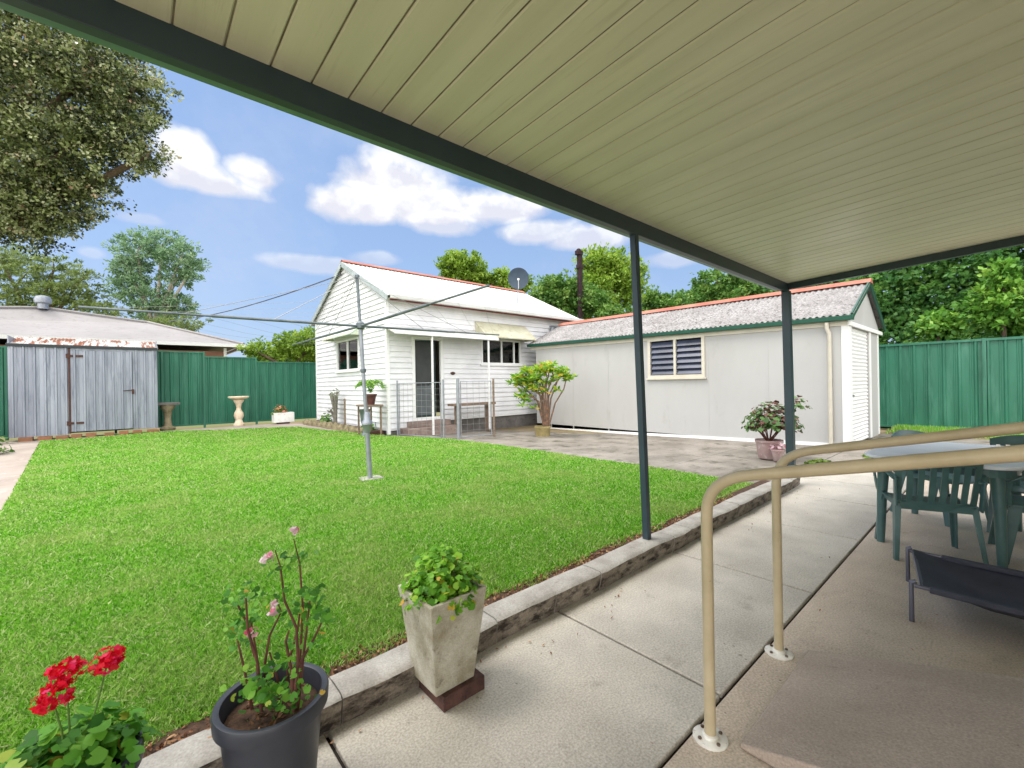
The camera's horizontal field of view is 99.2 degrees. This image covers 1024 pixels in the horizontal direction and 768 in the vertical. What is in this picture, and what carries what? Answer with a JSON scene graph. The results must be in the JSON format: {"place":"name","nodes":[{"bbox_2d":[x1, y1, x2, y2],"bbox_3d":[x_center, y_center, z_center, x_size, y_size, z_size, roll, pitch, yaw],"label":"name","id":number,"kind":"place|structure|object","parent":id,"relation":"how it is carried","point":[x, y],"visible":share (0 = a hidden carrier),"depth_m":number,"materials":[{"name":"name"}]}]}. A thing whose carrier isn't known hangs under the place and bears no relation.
{"place":"outdoors","nodes":[
{"label":"outdoors","id":0,"kind":"place"},
{"bbox_2d":[0,295,245,356],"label":"neighbour house","id":1,"kind":"structure","parent":0,"point":[42,319],"depth_m":24.04,"materials":[{"name":"grey metal"}]},
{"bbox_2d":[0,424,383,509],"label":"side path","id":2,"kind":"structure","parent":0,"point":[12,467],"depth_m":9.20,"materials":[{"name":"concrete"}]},
{"bbox_2d":[18,437,33,441],"bbox_3d":[-13.385,1.523,11.994,0.267,0.118,0.220,-1,0,-41],"label":"paver","id":3,"kind":"object","parent":2,"relation":"on","point":[23,439],"visible":1,"depth_m":11.92,"materials":[{"name":"brick"}]},
{"bbox_2d":[37,436,52,440],"bbox_3d":[-13.141,1.526,12.259,0.283,0.104,0.143,-1,0,-41],"label":"paver","id":4,"kind":"object","parent":2,"relation":"on","point":[45,438],"visible":0.97,"depth_m":12.23,"materials":[{"name":"brick"}]},
{"bbox_2d":[55,435,68,439],"bbox_3d":[-12.854,1.527,12.453,0.258,0.093,0.230,-1,0,-41],"label":"paver","id":5,"kind":"object","parent":2,"relation":"on","point":[62,437],"visible":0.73,"depth_m":12.38,"materials":[{"name":"red brick"}]},
{"bbox_2d":[71,434,81,437],"bbox_3d":[-12.653,1.516,12.654,0.222,0.107,0.194,-1,0,-41],"label":"paver","id":6,"kind":"object","parent":2,"relation":"on","point":[76,435],"visible":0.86,"depth_m":12.60,"materials":[{"name":"brick"}]},
{"bbox_2d":[6,335,157,437],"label":"metal shed","id":7,"kind":"structure","parent":2,"relation":"on","point":[62,386],"depth_m":12.71,"materials":[{"name":"metal"}]},
{"bbox_2d":[66,350,133,431],"bbox_3d":[-12.217,0.195,12.961,1.470,2.355,0.066,-1,0,-41],"label":"door","id":8,"kind":"structure","parent":7,"relation":"in","point":[102,392],"depth_m":12.97,"materials":[{"name":"metal"}]},
{"bbox_2d":[86,433,95,436],"bbox_3d":[-12.434,1.508,12.864,0.220,0.118,0.168,-1,0,-41],"label":"paver","id":9,"kind":"object","parent":2,"relation":"on","point":[90,434],"visible":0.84,"depth_m":12.80,"materials":[{"name":"brick"}]},
{"bbox_2d":[104,432,113,435],"bbox_3d":[-12.119,1.514,13.107,0.214,0.094,0.220,-1,0,-41],"label":"paver","id":10,"kind":"object","parent":2,"relation":"on","point":[109,434],"visible":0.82,"depth_m":13.03,"materials":[{"name":"brick"}]},
{"bbox_2d":[119,431,128,434],"bbox_3d":[-11.900,1.500,13.352,0.211,0.116,0.140,-1,0,-41],"label":"paver","id":11,"kind":"object","parent":2,"relation":"on","point":[123,432],"visible":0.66,"depth_m":13.29,"materials":[{"name":"brick"}]},
{"bbox_2d":[133,430,141,433],"bbox_3d":[-11.633,1.495,13.521,0.219,0.116,0.238,-1,0,-41],"label":"paver","id":12,"kind":"object","parent":2,"relation":"on","point":[137,431],"visible":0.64,"depth_m":13.45,"materials":[{"name":"brick"}]},
{"bbox_2d":[147,429,158,431],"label":"paver","id":13,"kind":"object","parent":2,"relation":"on","point":[152,430],"visible":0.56,"depth_m":13.75,"materials":[{"name":"brick"}]},
{"bbox_2d":[228,396,248,425],"bbox_3d":[-9.956,0.985,15.865,0.670,1.080,0.670,-1,0,-41],"label":"bird bath","id":14,"kind":"object","parent":2,"relation":"on","point":[238,412],"visible":1,"depth_m":15.76,"materials":[{"name":"white stone"}]},
{"bbox_2d":[271,405,293,423],"bbox_3d":[-8.685,1.149,16.437,0.779,0.731,0.400,-1,0,-41],"label":"trough planter","id":15,"kind":"object","parent":2,"relation":"on","point":[280,415],"visible":1,"depth_m":16.34,"materials":[{"name":"white paint"}]},
{"bbox_2d":[311,420,316,425],"bbox_3d":[-6.905,1.415,15.260,0.223,0.315,0.434,-1,0,-41],"label":"edging stone","id":16,"kind":"object","parent":2,"relation":"on","point":[313,422],"visible":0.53,"depth_m":15.16,"materials":[{"name":"beige stone"}]},
{"bbox_2d":[321,421,326,427],"bbox_3d":[-6.291,1.405,14.598,0.189,0.331,0.418,-1,0,-41],"label":"edging stone","id":17,"kind":"object","parent":2,"relation":"on","point":[323,424],"visible":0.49,"depth_m":14.48,"materials":[{"name":"beige stone"}]},
{"bbox_2d":[325,422,332,428],"bbox_3d":[-5.974,1.399,14.257,0.221,0.341,0.390,-1,0,-41],"label":"edging stone","id":18,"kind":"object","parent":2,"relation":"on","point":[328,425],"visible":0.56,"depth_m":14.14,"materials":[{"name":"beige stone"}]},
{"bbox_2d":[332,422,337,429],"bbox_3d":[-5.665,1.394,13.912,0.177,0.343,0.432,-1,0,-41],"label":"edging stone","id":19,"kind":"object","parent":2,"relation":"on","point":[334,425],"visible":0.54,"depth_m":13.81,"materials":[{"name":"beige stone"}]},
{"bbox_2d":[336,424,343,430],"bbox_3d":[-5.339,1.389,13.579,0.235,0.302,0.430,-1,0,-41],"label":"edging stone","id":20,"kind":"object","parent":2,"relation":"on","point":[339,427],"visible":0.56,"depth_m":13.46,"materials":[{"name":"beige stone"}]},
{"bbox_2d":[342,425,349,431],"bbox_3d":[-5.024,1.383,13.239,0.174,0.287,0.423,-1,0,-41],"label":"edging stone","id":21,"kind":"object","parent":2,"relation":"on","point":[345,428],"visible":0.54,"depth_m":13.14,"materials":[{"name":"beige stone"}]},
{"bbox_2d":[349,426,355,431],"bbox_3d":[-4.720,1.379,12.905,0.216,0.293,0.388,-1,0,-23],"label":"edging stone","id":22,"kind":"object","parent":2,"relation":"on","point":[352,428],"visible":0.52,"depth_m":12.78,"materials":[{"name":"beige stone"}]},
{"bbox_2d":[0,412,439,440],"bbox_3d":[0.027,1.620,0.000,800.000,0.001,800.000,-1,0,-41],"label":"ground","id":23,"kind":"structure","parent":0,"point":[197,427],"depth_m":18.45,"materials":[{"name":"beige soil"}]},
{"bbox_2d":[0,9,183,261],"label":"tree","id":24,"kind":"object","parent":23,"relation":"on","point":[42,155],"visible":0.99,"depth_m":13.22,"materials":[{"name":"green plant"}]},
{"bbox_2d":[0,241,214,331],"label":"feathery tree","id":25,"kind":"object","parent":23,"relation":"on","point":[10,263],"visible":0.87,"depth_m":43.90,"materials":[{"name":"green plant"}]},
{"bbox_2d":[94,224,212,325],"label":"eucalyptus tree","id":26,"kind":"object","parent":23,"relation":"on","point":[124,271],"visible":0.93,"depth_m":47.49,"materials":[{"name":"green plant"}]},
{"bbox_2d":[234,325,315,361],"bbox_3d":[-12.786,-1.033,26.970,7.431,5.730,4.892,-1,0,-26],"label":"bushy tree","id":27,"kind":"object","parent":23,"relation":"on","point":[284,351],"visible":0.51,"depth_m":25.68,"materials":[{"name":"green plant"}]},
{"bbox_2d":[433,248,535,292],"bbox_3d":[-1.695,-3.404,27.688,6.564,10.104,3.427,-1,0,-16],"label":"round tree","id":28,"kind":"object","parent":23,"relation":"on","point":[456,264],"visible":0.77,"depth_m":26.64,"materials":[{"name":"green plant"}]},
{"bbox_2d":[575,248,582,318],"bbox_3d":[3.302,-2.464,20.987,0.360,8.118,0.260,-1,0,-41],"label":"rusted flue pipe","id":29,"kind":"object","parent":23,"relation":"on","point":[579,254],"visible":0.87,"depth_m":20.92,"materials":[{"name":"metal"}]},
{"bbox_2d":[528,268,632,319],"bbox_3d":[3.146,-2.139,22.130,5.999,7.414,3.633,-1,0,21],"label":"dark tree","id":30,"kind":"object","parent":23,"relation":"on","point":[558,292],"visible":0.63,"depth_m":21.26,"materials":[{"name":"green plant"}]},
{"bbox_2d":[571,241,650,317],"bbox_3d":[5.380,-3.388,24.984,5.112,9.838,4.017,-1,0,16],"label":"tall tree","id":31,"kind":"object","parent":23,"relation":"on","point":[608,270],"visible":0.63,"depth_m":24.21,"materials":[{"name":"green plant"}]},
{"bbox_2d":[625,284,697,313],"bbox_3d":[10.547,-2.678,29.789,7.617,8.245,4.272,-1,0,9],"label":"tree","id":32,"kind":"object","parent":23,"relation":"on","point":[654,301],"visible":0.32,"depth_m":29.17,"materials":[{"name":"green plant"}]},
{"bbox_2d":[682,268,774,304],"bbox_3d":[12.632,-2.372,20.666,9.932,7.565,3.999,-1,0,-8],"label":"leafy tree","id":33,"kind":"object","parent":23,"relation":"on","point":[723,287],"visible":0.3,"depth_m":19.48,"materials":[{"name":"green plant"}]},
{"bbox_2d":[762,245,1023,344],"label":"vine thicket","id":34,"kind":"object","parent":23,"relation":"on","point":[911,292],"visible":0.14,"depth_m":13.55,"materials":[{"name":"green plant"}]},
{"bbox_2d":[910,306,971,340],"bbox_3d":[11.746,-0.358,11.935,1.178,3.572,1.381,-1,0,25],"label":"vine shrub","id":35,"kind":"object","parent":23,"relation":"on","point":[940,323],"visible":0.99,"depth_m":11.71,"materials":[{"name":"green plant"}]},
{"bbox_2d":[950,276,1023,337],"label":"vine shrub","id":36,"kind":"object","parent":23,"relation":"on","point":[999,311],"visible":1,"depth_m":10.98,"materials":[{"name":"green plant"}]},
{"bbox_2d":[977,256,1022,336],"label":"vine shrub","id":37,"kind":"object","parent":23,"relation":"on","point":[999,271],"visible":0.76,"depth_m":11.00,"materials":[{"name":"green plant"}]},
{"bbox_2d":[317,420,384,434],"bbox_3d":[-5.705,1.420,14.269,0.530,0.150,5.800,-1,0,-41],"label":"garden bed","id":38,"kind":"object","parent":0,"point":[376,431],"visible":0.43,"depth_m":12.23,"materials":[{"name":"soil"}]},
{"bbox_2d":[320,413,331,421],"bbox_3d":[-6.455,1.236,15.080,0.441,0.465,0.719,-1,0,-41],"label":"shrub","id":39,"kind":"object","parent":38,"relation":"on","point":[326,419],"visible":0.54,"depth_m":14.98,"materials":[{"name":"green plant"}]},
{"bbox_2d":[327,388,339,422],"bbox_3d":[-5.894,0.760,14.485,0.407,1.244,0.889,-1,0,-41],"label":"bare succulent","id":40,"kind":"object","parent":38,"relation":"in","point":[334,399],"visible":0.93,"depth_m":14.38,"materials":[{"name":"grey plant"}]},
{"bbox_2d":[344,399,345,424],"bbox_3d":[-5.227,0.947,13.618,0.040,0.980,0.060,-1,0,-41],"label":"garden stake","id":41,"kind":"object","parent":38,"relation":"on","point":[344,411],"visible":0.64,"depth_m":13.60,"materials":[{"name":"brown wood"}]},
{"bbox_2d":[0,426,752,764],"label":"grass","id":42,"kind":"structure","parent":0,"point":[28,656],"depth_m":3.80,"materials":[{"name":"green plant"}]},
{"bbox_2d":[78,274,498,480],"bbox_3d":[-2.195,-0.087,6.226,4.013,2.993,4.035,-1,0,1],"label":"clothes hoist","id":43,"kind":"object","parent":42,"relation":"on","point":[360,326],"visible":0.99,"depth_m":6.21,"materials":[{"name":"silver metal"}]},
{"bbox_2d":[359,409,369,435],"bbox_3d":[-4.000,1.062,11.845,0.300,0.750,0.300,-1,0,-41],"label":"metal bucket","id":44,"kind":"object","parent":42,"relation":"on","point":[362,415],"visible":0.41,"depth_m":11.75,"materials":[{"name":"grey metal"}]},
{"bbox_2d":[356,404,382,434],"bbox_3d":[-3.905,0.990,11.963,0.460,0.850,0.750,-1,0,-41],"label":"plant stand","id":45,"kind":"object","parent":42,"relation":"on","point":[370,406],"visible":0.73,"depth_m":11.88,"materials":[{"name":"wood"}]},
{"bbox_2d":[354,379,387,404],"bbox_3d":[-3.860,0.196,11.914,0.944,0.734,0.879,-1,0,-41],"label":"potted fern","id":46,"kind":"object","parent":45,"relation":"on","point":[371,398],"visible":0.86,"depth_m":11.80,"materials":[{"name":"green plant"}]},
{"bbox_2d":[142,480,769,758],"bbox_3d":[0.609,1.346,3.151,6.960,0.188,0.160,-1,0,-41],"label":"soil strip","id":47,"kind":"object","parent":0,"point":[201,724],"visible":0.11,"depth_m":2.14,"materials":[{"name":"brown soil"}]},
{"bbox_2d":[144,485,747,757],"bbox_3d":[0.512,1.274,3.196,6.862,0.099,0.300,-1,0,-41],"label":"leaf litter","id":48,"kind":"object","parent":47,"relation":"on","point":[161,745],"visible":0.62,"depth_m":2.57,"materials":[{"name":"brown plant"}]},
{"bbox_2d":[0,10,1020,356],"label":"sky","id":49,"kind":"structure","parent":0,"point":[275,200],"materials":[{"name":"blue"}]},
{"bbox_2d":[317,472,906,767],"bbox_3d":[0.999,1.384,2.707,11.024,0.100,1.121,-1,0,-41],"label":"path","id":50,"kind":"structure","parent":0,"point":[622,687],"depth_m":2.10,"materials":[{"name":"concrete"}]},
{"bbox_2d":[0,644,162,767],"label":"potted geranium","id":51,"kind":"object","parent":50,"relation":"on","point":[101,740],"visible":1,"depth_m":1.15,"materials":[{"name":"green plant"}]},
{"bbox_2d":[205,526,335,767],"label":"potted geranium","id":52,"kind":"object","parent":50,"relation":"on","point":[268,715],"visible":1,"depth_m":1.36,"materials":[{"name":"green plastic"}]},
{"bbox_2d":[419,668,484,711],"bbox_3d":[-0.269,1.324,1.939,0.213,0.062,0.207,-1,0,-41],"label":"brick block","id":53,"kind":"object","parent":50,"relation":"on","point":[458,694],"depth_m":1.86,"materials":[{"name":"brown brick"}]},
{"bbox_2d":[398,544,486,696],"bbox_3d":[-0.308,1.010,1.946,0.390,0.565,0.375,-1,0,-41],"label":"square planter","id":54,"kind":"object","parent":53,"relation":"on","point":[442,600],"visible":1,"depth_m":1.85,"materials":[{"name":"concrete"}]},
{"bbox_2d":[138,478,799,767],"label":"kerb","id":55,"kind":"structure","parent":50,"relation":"on","point":[368,685],"depth_m":2.36,"materials":[{"name":"concrete"}]},
{"bbox_2d":[0,0,1023,539],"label":"patio cover","id":56,"kind":"object","parent":50,"relation":"on","point":[784,146],"visible":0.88,"depth_m":1.99,"materials":[{"name":"metal"}]},
{"bbox_2d":[329,485,936,743],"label":"path litter","id":57,"kind":"object","parent":50,"relation":"on","point":[611,617],"visible":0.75,"depth_m":2.47,"materials":[{"name":"brown plant"}]},
{"bbox_2d":[290,422,989,439],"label":"yard dirt","id":58,"kind":"structure","parent":0,"point":[883,430],"depth_m":13.71,"materials":[{"name":"brown soil"}]},
{"bbox_2d":[0,436,14,453],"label":"leafy bush","id":59,"kind":"object","parent":58,"relation":"on","point":[5,448],"visible":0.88,"depth_m":9.65,"materials":[{"name":"green plant"}]},
{"bbox_2d":[0,346,316,440],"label":"steel fence","id":60,"kind":"object","parent":58,"relation":"on","point":[200,387],"visible":0.48,"depth_m":16.20,"materials":[{"name":"green metal"}]},
{"bbox_2d":[158,402,179,430],"bbox_3d":[-11.570,1.092,14.613,0.680,0.940,0.450,-1,0,-41],"label":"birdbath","id":61,"kind":"object","parent":58,"relation":"on","point":[167,408],"visible":0.83,"depth_m":14.52,"materials":[{"name":"concrete"}]},
{"bbox_2d":[310,260,583,435],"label":"weatherboard cottage","id":62,"kind":"structure","parent":58,"relation":"on","point":[518,327],"depth_m":13.96,"materials":[{"name":"white wood"}]},
{"bbox_2d":[169,274,341,320],"bbox_3d":[-13.709,-3.788,21.025,20.692,0.713,0.041,-1,0,39],"label":"power cable","id":63,"kind":"object","parent":62,"relation":"attached to","point":[264,300],"visible":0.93,"depth_m":18.14,"materials":[{"name":"grey plastic"}]},
{"bbox_2d":[335,337,359,372],"bbox_3d":[-5.399,-0.921,14.286,0.130,1.080,2.030,-1,0,-41],"label":"window","id":64,"kind":"structure","parent":62,"relation":"in","point":[347,351],"depth_m":14.27,"materials":[{"name":"white"}]},
{"bbox_2d":[411,336,443,420],"bbox_3d":[-2.719,-0.162,13.198,1.040,2.465,0.745,-1,0,-41],"label":"door","id":65,"kind":"structure","parent":62,"relation":"in","point":[421,349],"depth_m":12.91,"materials":[{"name":"white"}]},
{"bbox_2d":[480,339,521,365],"bbox_3d":[-0.351,-1.059,14.835,1.860,0.890,0.130,-1,0,-41],"label":"window","id":66,"kind":"structure","parent":62,"relation":"in","point":[502,352],"depth_m":14.84,"materials":[{"name":"white"}]},
{"bbox_2d":[508,268,528,302],"bbox_3d":[0.246,-3.723,16.419,0.605,1.301,0.553,-1,0,-41],"label":"satellite dish","id":67,"kind":"object","parent":62,"relation":"on","point":[518,278],"visible":1,"depth_m":16.47,"materials":[{"name":"grey metal"}]},
{"bbox_2d":[527,278,885,445],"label":"fibro garage","id":68,"kind":"structure","parent":58,"relation":"on","point":[713,370],"depth_m":10.35,"materials":[{"name":"white"}]},
{"bbox_2d":[646,334,706,379],"bbox_3d":[4.242,-0.705,11.204,0.300,1.170,1.620,-1,0,-41],"label":"window","id":69,"kind":"structure","parent":68,"relation":"in","point":[678,357],"depth_m":11.11,"materials":[{"name":"beige"}]},
{"bbox_2d":[852,328,868,440],"bbox_3d":[7.324,0.039,9.195,1.650,2.380,0.070,-1,0,-41],"label":"roller door","id":70,"kind":"structure","parent":68,"relation":"in","point":[859,356],"depth_m":9.24,"materials":[{"name":"white metal"}]},
{"bbox_2d":[879,336,1023,427],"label":"steel fence","id":71,"kind":"object","parent":58,"relation":"on","point":[968,383],"visible":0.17,"depth_m":11.05,"materials":[{"name":"green metal"}]},
{"bbox_2d":[384,430,1009,483],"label":"driveway","id":72,"kind":"structure","parent":0,"point":[713,457],"depth_m":8.93,"materials":[{"name":"concrete"}]},
{"bbox_2d":[396,379,444,437],"bbox_3d":[-2.473,0.701,11.661,1.753,1.620,0.050,-1,0,33],"label":"wire fence","id":73,"kind":"object","parent":72,"relation":"on","point":[398,420],"visible":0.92,"depth_m":11.61,"materials":[{"name":"grey metal"}]},
{"bbox_2d":[448,402,495,432],"bbox_3d":[-1.214,1.035,13.447,1.600,0.910,0.330,-1,0,-41],"label":"timber bench","id":74,"kind":"object","parent":72,"relation":"on","point":[485,404],"visible":0.55,"depth_m":13.43,"materials":[{"name":"wood"}]},
{"bbox_2d":[456,378,494,438],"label":"garden gate","id":75,"kind":"structure","parent":72,"relation":"on","point":[458,400],"depth_m":11.34,"materials":[{"name":"silver metal"}]},
{"bbox_2d":[505,360,577,436],"bbox_3d":[0.872,0.408,11.979,1.987,2.165,1.255,-1,0,-17],"label":"potted frangipani","id":76,"kind":"object","parent":72,"relation":"on","point":[521,379],"visible":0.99,"depth_m":11.88,"materials":[{"name":"green plant"}]},
{"bbox_2d":[741,395,809,459],"bbox_3d":[4.472,0.734,7.450,0.955,1.085,0.974,-1,0,-41],"label":"potted shrub","id":77,"kind":"object","parent":72,"relation":"on","point":[772,420],"visible":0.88,"depth_m":7.37,"materials":[{"name":"green plant"}]},
{"bbox_2d":[768,442,785,461],"bbox_3d":[4.398,1.117,7.202,0.240,0.322,0.239,-1,0,10],"label":"flower pot","id":78,"kind":"object","parent":72,"relation":"on","point":[778,452],"visible":0.98,"depth_m":7.15,"materials":[{"name":"pink ceramic"}]},
{"bbox_2d":[804,458,831,463],"bbox_3d":[4.770,1.235,6.787,0.570,0.140,0.410,-1,0,-41],"label":"weed tuft","id":79,"kind":"object","parent":72,"relation":"on","point":[821,460],"visible":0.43,"depth_m":6.80,"materials":[{"name":"green plant"}]},
{"bbox_2d":[663,480,1023,767],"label":"patio","id":80,"kind":"structure","parent":0,"point":[860,599],"depth_m":2.35,"materials":[{"name":"concrete"}]},
{"bbox_2d":[693,444,1023,751],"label":"handrail","id":81,"kind":"object","parent":80,"relation":"on","point":[708,734],"visible":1,"depth_m":1.51,"materials":[{"name":"beige metal"}]},
{"bbox_2d":[740,650,1023,767],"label":"ramp","id":82,"kind":"structure","parent":80,"relation":"on","point":[827,710],"depth_m":1.56,"materials":[{"name":"concrete"}]},
{"bbox_2d":[764,421,1023,660],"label":"handrail","id":83,"kind":"object","parent":80,"relation":"on","point":[777,649],"visible":0.87,"depth_m":2.03,"materials":[{"name":"beige metal"}]},
{"bbox_2d":[873,453,988,563],"bbox_3d":[3.157,0.893,3.316,0.595,0.810,0.567,-1,0,27],"label":"plastic chair","id":84,"kind":"object","parent":80,"relation":"on","point":[952,504],"visible":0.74,"depth_m":3.14,"materials":[{"name":"green plastic"}]},
{"bbox_2d":[890,430,988,526],"bbox_3d":[4.113,0.877,4.224,0.595,0.810,0.567,-1,0,-11],"label":"plastic chair","id":85,"kind":"object","parent":80,"relation":"on","point":[927,473],"visible":0.08,"depth_m":4.12,"materials":[{"name":"green plastic"}]},
{"bbox_2d":[864,442,1023,567],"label":"garden table","id":86,"kind":"object","parent":80,"relation":"on","point":[997,475],"visible":0.46,"depth_m":3.49,"materials":[{"name":"plastic"}]},
{"bbox_2d":[906,546,1023,621],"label":"dog bed","id":87,"kind":"object","parent":80,"relation":"on","point":[996,589],"visible":1,"depth_m":2.52,"materials":[{"name":"black fabric"}]},
{"bbox_2d":[986,435,1023,532],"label":"plastic chair","id":88,"kind":"object","parent":80,"relation":"on","point":[1010,440],"visible":0.17,"depth_m":3.96,"materials":[{"name":"green plastic"}]},
{"bbox_2d":[987,475,1023,564],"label":"plastic chair","id":89,"kind":"object","parent":80,"relation":"on","point":[1015,507],"visible":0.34,"depth_m":3.11,"materials":[{"name":"green plastic"}]},
{"bbox_2d":[887,424,1023,439],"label":"verge grass","id":90,"kind":"structure","parent":0,"point":[920,428],"depth_m":10.91,"materials":[{"name":"green plant"}]}
]}

